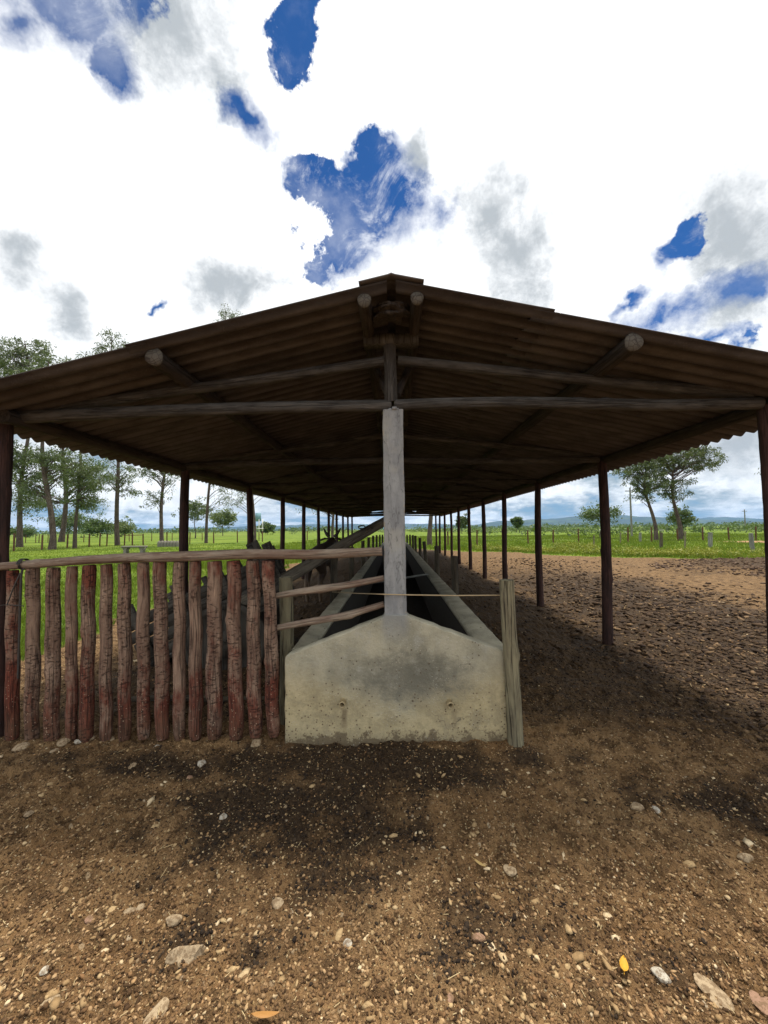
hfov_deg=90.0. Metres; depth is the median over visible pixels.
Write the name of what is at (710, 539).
post
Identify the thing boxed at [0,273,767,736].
cattle shed
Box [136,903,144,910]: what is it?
stone
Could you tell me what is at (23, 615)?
grass
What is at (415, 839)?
manure clods
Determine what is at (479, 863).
fallen leaf
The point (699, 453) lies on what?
eucalyptus tree
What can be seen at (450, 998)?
stone
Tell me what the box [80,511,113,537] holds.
bush
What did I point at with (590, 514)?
tree
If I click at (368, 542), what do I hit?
post
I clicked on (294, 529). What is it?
woodland
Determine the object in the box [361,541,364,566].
post
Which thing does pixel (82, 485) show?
eucalyptus tree
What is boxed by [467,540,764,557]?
weeds
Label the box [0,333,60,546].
eucalyptus tree
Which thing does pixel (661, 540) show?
post
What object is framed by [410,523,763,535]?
scrub
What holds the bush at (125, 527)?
on the ground at (490, 615)
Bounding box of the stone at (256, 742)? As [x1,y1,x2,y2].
[251,739,260,746]
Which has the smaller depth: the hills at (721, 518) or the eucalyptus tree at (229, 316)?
the eucalyptus tree at (229, 316)
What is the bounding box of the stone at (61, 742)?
[56,738,69,746]
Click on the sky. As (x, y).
(164, 163)
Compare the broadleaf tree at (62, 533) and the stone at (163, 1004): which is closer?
the stone at (163, 1004)
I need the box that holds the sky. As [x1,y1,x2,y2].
[0,0,767,531]
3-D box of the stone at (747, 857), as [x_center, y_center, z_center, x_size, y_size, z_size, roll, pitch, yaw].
[1.649,1.577,1.749,0.070,0.036,0.036,-1,-3,2]
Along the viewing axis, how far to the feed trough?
2.73 m
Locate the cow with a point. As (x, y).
(321, 569)
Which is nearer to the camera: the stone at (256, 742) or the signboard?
the stone at (256, 742)
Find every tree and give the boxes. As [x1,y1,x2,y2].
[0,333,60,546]
[12,350,93,549]
[12,445,115,541]
[55,350,112,548]
[86,328,139,545]
[126,466,180,540]
[171,495,216,537]
[204,303,242,542]
[209,508,238,535]
[220,491,261,540]
[257,521,275,534]
[295,506,338,537]
[427,516,432,545]
[454,513,466,532]
[510,516,524,531]
[574,500,623,536]
[609,454,675,539]
[650,445,728,538]
[666,504,698,535]
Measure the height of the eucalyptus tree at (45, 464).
19.025 m
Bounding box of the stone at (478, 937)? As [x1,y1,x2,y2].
[472,933,484,942]
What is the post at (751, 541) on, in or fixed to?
on the ground at (490, 615)
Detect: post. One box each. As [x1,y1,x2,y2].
[279,576,293,724]
[330,558,337,603]
[349,547,353,580]
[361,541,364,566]
[367,537,369,559]
[414,536,416,551]
[418,538,421,557]
[422,541,427,563]
[434,546,439,576]
[451,556,458,596]
[499,579,523,747]
[659,532,662,547]
[684,531,685,547]
[707,532,712,547]
[748,533,754,552]
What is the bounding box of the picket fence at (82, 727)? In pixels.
[0,547,384,742]
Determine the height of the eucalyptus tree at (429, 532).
13.522 m
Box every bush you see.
[10,524,38,537]
[44,507,92,537]
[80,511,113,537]
[105,515,137,536]
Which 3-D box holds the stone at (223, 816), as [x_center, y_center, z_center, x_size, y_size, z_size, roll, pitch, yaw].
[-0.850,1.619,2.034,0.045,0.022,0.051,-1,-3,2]
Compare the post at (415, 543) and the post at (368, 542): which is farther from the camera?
the post at (415, 543)
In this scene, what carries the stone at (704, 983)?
on the ground at (490, 615)
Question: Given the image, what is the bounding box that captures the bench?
[121,546,147,552]
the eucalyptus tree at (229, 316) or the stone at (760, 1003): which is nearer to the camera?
the stone at (760, 1003)
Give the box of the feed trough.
[285,542,506,746]
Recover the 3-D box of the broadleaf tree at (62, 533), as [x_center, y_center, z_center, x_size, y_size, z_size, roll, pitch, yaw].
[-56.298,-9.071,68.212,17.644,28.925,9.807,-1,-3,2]
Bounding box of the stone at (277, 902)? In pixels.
[271,897,283,908]
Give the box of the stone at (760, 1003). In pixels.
[749,990,767,1014]
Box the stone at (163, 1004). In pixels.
[143,997,168,1023]
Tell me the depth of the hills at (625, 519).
4902.98 m
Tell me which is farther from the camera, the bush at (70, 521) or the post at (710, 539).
the bush at (70, 521)
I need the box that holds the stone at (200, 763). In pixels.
[197,760,205,766]
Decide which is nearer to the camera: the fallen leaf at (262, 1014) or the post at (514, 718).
the fallen leaf at (262, 1014)
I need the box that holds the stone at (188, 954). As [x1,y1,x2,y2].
[165,944,205,967]
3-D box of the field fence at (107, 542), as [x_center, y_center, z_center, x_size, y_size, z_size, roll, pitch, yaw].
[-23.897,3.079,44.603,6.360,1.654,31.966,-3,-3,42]
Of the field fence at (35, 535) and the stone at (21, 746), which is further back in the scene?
the field fence at (35, 535)
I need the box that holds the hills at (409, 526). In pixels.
[37,524,455,533]
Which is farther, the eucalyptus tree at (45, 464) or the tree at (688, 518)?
the tree at (688, 518)
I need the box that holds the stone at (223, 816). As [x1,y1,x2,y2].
[219,813,226,819]
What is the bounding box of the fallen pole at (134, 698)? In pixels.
[131,695,278,701]
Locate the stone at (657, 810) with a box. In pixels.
[652,806,660,813]
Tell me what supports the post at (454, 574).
on the ground at (490, 615)
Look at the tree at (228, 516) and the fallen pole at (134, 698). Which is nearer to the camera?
the fallen pole at (134, 698)
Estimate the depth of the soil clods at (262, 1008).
1.51 m
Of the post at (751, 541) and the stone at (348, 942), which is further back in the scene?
the post at (751, 541)
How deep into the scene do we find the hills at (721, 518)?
6866.45 m
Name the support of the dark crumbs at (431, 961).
on the ground at (490, 615)
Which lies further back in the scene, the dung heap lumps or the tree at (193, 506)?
the tree at (193, 506)
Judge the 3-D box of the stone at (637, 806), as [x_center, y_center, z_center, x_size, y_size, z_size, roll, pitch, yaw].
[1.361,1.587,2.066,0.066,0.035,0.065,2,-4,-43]
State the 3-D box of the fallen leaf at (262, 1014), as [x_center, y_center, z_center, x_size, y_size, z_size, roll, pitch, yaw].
[-0.373,1.553,1.187,0.098,0.010,0.018,5,-3,-6]
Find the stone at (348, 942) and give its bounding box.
[343,938,351,946]
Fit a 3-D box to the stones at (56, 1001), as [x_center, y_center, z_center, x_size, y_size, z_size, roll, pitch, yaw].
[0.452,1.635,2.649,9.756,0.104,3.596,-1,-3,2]
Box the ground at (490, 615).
[0,525,767,1023]
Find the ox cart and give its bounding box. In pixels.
[131,517,383,669]
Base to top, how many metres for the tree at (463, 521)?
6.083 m
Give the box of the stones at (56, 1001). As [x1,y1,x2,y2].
[0,659,767,1023]
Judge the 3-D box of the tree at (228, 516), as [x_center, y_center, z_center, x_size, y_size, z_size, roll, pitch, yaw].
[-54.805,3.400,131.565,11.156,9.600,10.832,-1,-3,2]
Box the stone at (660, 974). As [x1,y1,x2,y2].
[650,966,671,983]
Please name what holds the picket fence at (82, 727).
on the ground at (490, 615)
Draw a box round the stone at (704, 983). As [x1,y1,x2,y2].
[693,972,734,1010]
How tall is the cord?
0.450 m
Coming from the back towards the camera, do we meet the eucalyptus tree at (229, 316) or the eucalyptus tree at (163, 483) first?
the eucalyptus tree at (229, 316)
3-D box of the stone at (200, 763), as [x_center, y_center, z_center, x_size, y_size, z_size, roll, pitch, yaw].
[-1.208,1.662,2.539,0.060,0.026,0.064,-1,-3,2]
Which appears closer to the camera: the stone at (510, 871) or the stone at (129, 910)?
the stone at (129, 910)
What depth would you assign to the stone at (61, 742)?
2.75 m
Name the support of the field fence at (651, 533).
on the ground at (490, 615)
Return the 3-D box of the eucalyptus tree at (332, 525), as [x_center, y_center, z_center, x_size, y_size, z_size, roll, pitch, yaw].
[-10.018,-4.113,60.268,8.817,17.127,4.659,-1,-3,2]
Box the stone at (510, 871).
[503,864,516,876]
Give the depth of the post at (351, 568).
8.13 m
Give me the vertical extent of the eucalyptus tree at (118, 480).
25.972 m
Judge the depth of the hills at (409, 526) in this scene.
7375.91 m
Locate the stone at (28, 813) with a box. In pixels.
[23,810,33,817]
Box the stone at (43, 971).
[39,965,48,975]
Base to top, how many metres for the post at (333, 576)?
1.293 m
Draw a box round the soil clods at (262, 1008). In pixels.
[0,592,767,1023]
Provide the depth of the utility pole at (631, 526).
57.00 m
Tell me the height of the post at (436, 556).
1.194 m
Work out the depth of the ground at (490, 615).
1.99 m
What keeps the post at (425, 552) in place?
on the ground at (490, 615)
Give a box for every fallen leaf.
[247,1011,278,1017]
[472,857,485,866]
[619,955,628,974]
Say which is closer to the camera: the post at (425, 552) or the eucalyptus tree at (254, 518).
the post at (425, 552)
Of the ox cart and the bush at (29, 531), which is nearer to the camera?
the ox cart
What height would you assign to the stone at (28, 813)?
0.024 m
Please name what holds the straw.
on the ground at (490, 615)
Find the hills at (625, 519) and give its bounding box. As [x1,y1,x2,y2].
[441,515,763,528]
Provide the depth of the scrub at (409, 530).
166.56 m
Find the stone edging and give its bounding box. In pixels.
[157,540,178,546]
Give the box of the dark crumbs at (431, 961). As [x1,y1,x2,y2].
[3,643,767,1019]
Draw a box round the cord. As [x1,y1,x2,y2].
[334,592,499,595]
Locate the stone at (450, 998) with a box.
[447,993,453,1002]
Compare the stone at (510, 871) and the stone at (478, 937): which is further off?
the stone at (510, 871)
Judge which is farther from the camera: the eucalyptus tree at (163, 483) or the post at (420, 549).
the eucalyptus tree at (163, 483)
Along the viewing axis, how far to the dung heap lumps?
13.96 m
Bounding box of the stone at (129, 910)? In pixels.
[123,907,135,913]
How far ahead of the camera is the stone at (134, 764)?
2.50 m
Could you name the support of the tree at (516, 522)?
on the ground at (490, 615)
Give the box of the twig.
[39,994,60,1006]
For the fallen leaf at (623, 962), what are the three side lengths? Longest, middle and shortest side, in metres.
0.075 x 0.027 x 0.010 m
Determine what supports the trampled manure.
on the ground at (490, 615)
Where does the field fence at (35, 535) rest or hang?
on the ground at (490, 615)
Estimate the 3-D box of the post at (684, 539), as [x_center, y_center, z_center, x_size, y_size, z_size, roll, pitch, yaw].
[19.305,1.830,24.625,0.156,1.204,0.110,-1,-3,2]
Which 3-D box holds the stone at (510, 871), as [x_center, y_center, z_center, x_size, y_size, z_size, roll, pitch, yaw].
[0.553,1.573,1.686,0.056,0.024,0.055,-1,-3,2]
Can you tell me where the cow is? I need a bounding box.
[304,528,341,601]
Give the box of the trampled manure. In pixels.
[445,557,767,755]
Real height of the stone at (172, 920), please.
0.029 m
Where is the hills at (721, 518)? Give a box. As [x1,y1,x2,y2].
[696,517,762,520]
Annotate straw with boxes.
[1,593,765,1023]
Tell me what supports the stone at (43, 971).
on the ground at (490, 615)
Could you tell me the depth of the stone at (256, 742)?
2.71 m
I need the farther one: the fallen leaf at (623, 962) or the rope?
the rope
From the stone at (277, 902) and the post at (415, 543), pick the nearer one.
the stone at (277, 902)
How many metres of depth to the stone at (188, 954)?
1.35 m
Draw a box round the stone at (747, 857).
[737,853,753,862]
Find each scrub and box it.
[278,525,712,533]
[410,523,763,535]
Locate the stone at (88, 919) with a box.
[84,915,92,923]
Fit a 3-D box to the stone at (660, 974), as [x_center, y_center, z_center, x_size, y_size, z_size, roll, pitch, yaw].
[0.931,1.557,1.289,0.053,0.030,0.047,-1,-3,2]
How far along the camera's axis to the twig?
1.23 m
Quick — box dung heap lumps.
[648,556,764,576]
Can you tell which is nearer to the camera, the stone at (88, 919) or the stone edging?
the stone at (88, 919)
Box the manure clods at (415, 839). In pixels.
[55,565,767,976]
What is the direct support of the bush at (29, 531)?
on the ground at (490, 615)
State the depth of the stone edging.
38.98 m
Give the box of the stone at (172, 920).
[165,914,181,926]
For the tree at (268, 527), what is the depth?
149.84 m
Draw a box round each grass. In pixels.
[9,542,316,660]
[97,532,764,570]
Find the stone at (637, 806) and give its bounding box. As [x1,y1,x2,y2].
[630,802,644,811]
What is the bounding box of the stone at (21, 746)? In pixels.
[11,742,29,752]
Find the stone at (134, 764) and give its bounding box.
[128,762,136,768]
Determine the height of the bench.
0.579 m
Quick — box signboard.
[255,513,262,531]
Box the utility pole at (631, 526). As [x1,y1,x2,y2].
[629,488,633,535]
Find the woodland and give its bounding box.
[36,520,763,534]
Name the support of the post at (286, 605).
on the ground at (490, 615)
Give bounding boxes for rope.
[0,558,28,678]
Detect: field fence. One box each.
[9,531,307,550]
[25,533,202,542]
[447,526,756,544]
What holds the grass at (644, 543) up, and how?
on the ground at (490, 615)
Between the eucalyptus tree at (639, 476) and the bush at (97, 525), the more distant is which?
the bush at (97, 525)
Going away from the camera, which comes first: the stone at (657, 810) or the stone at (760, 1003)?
the stone at (760, 1003)

